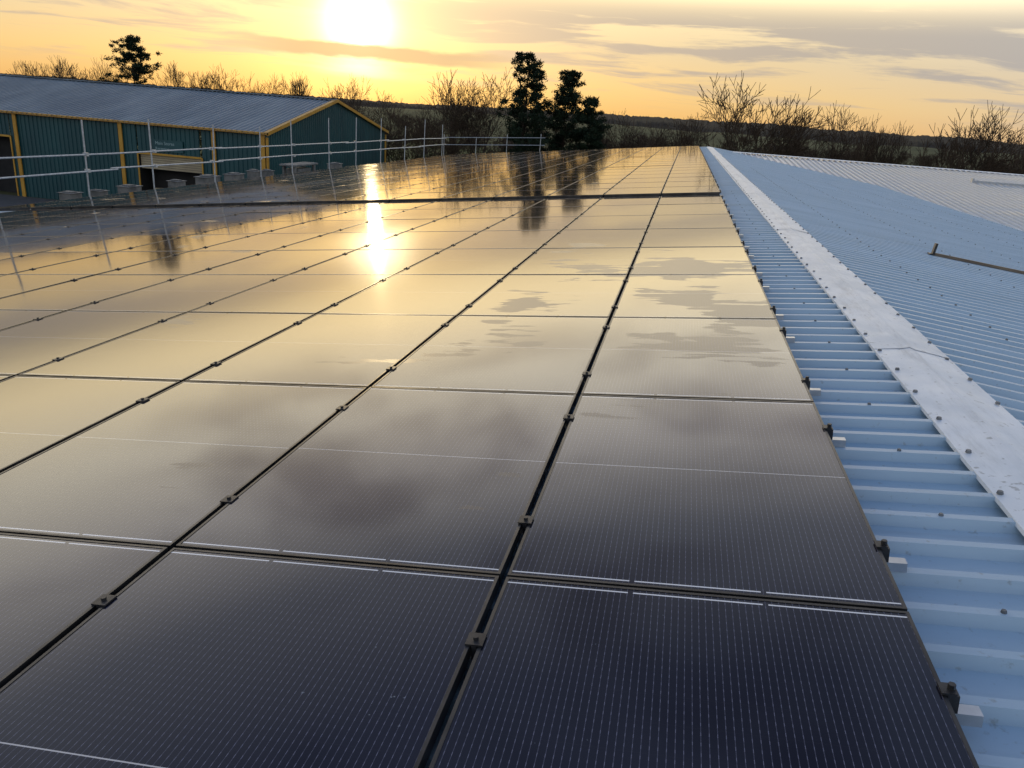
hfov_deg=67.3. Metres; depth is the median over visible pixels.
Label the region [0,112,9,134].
front wall
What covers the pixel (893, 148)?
bare tree
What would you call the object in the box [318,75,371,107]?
bare tree
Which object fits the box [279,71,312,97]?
bare tree
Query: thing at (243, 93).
roof
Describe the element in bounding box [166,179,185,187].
ballast block
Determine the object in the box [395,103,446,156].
bare tree
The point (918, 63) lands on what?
sky
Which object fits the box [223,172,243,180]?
ballast block
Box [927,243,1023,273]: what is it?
roof mounting rail
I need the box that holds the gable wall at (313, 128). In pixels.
[266,103,384,174]
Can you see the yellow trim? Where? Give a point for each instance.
(264, 161)
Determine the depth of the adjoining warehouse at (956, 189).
41.25 m
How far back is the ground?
184.89 m
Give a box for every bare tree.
[7,60,81,79]
[46,56,114,81]
[89,57,127,82]
[156,60,227,91]
[202,63,265,93]
[252,72,292,96]
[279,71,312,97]
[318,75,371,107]
[345,94,379,123]
[363,89,415,158]
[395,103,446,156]
[421,68,517,153]
[429,71,481,155]
[599,119,618,148]
[605,111,655,148]
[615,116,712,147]
[664,113,719,146]
[692,72,835,156]
[757,100,868,161]
[766,104,824,156]
[832,115,900,163]
[846,121,914,164]
[894,100,1023,171]
[943,105,1023,173]
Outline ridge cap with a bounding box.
[0,74,338,99]
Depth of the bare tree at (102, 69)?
118.12 m
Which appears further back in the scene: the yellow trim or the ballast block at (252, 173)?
the yellow trim
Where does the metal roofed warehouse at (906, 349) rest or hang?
on the ground
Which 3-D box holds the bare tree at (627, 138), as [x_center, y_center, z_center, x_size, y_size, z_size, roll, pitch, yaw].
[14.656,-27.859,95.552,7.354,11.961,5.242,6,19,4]
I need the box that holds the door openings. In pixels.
[0,134,203,195]
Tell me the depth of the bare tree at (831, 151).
75.57 m
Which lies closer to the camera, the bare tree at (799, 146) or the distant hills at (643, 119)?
the bare tree at (799, 146)
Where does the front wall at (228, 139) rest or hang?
on the ground
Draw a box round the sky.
[0,0,1023,143]
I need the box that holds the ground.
[0,127,572,199]
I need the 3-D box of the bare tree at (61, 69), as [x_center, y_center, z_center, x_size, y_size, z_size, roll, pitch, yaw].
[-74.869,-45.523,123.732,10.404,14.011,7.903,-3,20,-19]
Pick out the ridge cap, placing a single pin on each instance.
(171, 87)
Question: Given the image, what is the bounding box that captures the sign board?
[153,139,183,152]
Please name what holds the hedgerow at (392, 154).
on the ground
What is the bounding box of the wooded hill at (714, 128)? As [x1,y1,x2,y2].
[72,79,1023,153]
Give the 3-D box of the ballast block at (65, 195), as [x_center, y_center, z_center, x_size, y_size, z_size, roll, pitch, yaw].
[-13.605,-5.750,23.724,0.500,0.390,0.580,8,20,10]
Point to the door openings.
(187, 173)
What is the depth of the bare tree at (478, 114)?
92.23 m
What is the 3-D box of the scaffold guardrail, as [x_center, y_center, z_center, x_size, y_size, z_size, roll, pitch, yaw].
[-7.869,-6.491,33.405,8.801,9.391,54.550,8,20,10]
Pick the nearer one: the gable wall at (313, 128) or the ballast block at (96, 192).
the ballast block at (96, 192)
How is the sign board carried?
attached to the front wall at (188, 138)
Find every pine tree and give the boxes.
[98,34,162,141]
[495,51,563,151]
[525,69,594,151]
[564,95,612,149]
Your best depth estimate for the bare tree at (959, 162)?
64.72 m
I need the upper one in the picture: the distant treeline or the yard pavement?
the distant treeline
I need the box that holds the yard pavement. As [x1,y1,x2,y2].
[0,194,57,206]
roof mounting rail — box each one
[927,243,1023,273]
[970,178,1023,186]
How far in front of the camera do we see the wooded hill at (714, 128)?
630.01 m
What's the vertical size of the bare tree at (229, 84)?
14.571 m
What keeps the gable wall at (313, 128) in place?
on the ground
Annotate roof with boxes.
[1,75,384,131]
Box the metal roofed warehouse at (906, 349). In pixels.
[0,147,1023,767]
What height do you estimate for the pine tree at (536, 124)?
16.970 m
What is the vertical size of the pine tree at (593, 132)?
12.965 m
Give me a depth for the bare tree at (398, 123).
110.08 m
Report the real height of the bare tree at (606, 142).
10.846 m
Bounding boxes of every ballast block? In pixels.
[56,190,83,199]
[90,189,109,196]
[116,184,141,192]
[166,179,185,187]
[194,174,220,183]
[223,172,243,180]
[246,169,260,177]
[261,169,274,176]
[326,162,342,168]
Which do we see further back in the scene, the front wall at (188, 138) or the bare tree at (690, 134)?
the bare tree at (690, 134)
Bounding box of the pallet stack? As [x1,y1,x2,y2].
[279,162,317,173]
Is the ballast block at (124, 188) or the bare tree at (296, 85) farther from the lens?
the bare tree at (296, 85)
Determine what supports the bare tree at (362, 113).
on the ground
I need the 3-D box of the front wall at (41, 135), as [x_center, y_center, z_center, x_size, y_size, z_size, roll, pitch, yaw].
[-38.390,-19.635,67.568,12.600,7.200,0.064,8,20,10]
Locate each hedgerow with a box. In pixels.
[7,113,505,161]
[366,114,1007,168]
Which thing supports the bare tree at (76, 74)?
on the ground
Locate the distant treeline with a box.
[7,114,1020,172]
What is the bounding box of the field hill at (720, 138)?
[348,105,1023,170]
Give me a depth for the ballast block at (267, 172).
34.60 m
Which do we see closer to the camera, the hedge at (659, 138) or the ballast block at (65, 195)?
the ballast block at (65, 195)
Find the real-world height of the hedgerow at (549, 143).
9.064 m
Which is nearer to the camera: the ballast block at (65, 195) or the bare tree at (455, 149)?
the ballast block at (65, 195)
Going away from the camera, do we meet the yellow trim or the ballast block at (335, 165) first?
the ballast block at (335, 165)
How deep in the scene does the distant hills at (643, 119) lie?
1249.81 m
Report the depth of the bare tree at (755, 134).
76.72 m
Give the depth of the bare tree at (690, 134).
88.32 m
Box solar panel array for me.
[0,146,983,767]
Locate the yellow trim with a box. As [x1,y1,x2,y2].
[0,99,388,196]
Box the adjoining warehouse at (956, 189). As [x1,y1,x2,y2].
[733,151,1023,230]
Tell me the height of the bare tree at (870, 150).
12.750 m
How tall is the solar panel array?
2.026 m
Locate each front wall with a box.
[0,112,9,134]
[8,113,138,199]
[136,124,199,156]
[201,130,266,180]
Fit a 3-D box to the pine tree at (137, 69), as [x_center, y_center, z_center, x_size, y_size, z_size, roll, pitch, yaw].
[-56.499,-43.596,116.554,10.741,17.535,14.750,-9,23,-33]
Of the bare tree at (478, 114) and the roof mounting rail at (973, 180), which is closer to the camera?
the roof mounting rail at (973, 180)
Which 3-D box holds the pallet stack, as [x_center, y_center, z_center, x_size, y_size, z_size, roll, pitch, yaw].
[-10.403,-10.501,37.642,0.750,0.570,2.600,8,20,10]
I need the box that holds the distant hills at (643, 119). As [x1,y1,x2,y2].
[0,73,1023,149]
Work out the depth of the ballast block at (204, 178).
30.09 m
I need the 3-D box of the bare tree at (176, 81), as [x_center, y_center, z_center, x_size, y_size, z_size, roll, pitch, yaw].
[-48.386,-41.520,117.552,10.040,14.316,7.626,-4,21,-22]
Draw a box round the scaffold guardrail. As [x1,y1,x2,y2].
[0,118,544,196]
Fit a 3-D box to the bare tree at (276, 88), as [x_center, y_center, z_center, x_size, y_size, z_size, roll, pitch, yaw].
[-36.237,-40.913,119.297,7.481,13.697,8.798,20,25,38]
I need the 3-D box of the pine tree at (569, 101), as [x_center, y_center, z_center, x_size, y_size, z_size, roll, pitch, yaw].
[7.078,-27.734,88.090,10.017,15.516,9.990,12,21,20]
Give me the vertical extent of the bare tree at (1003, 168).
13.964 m

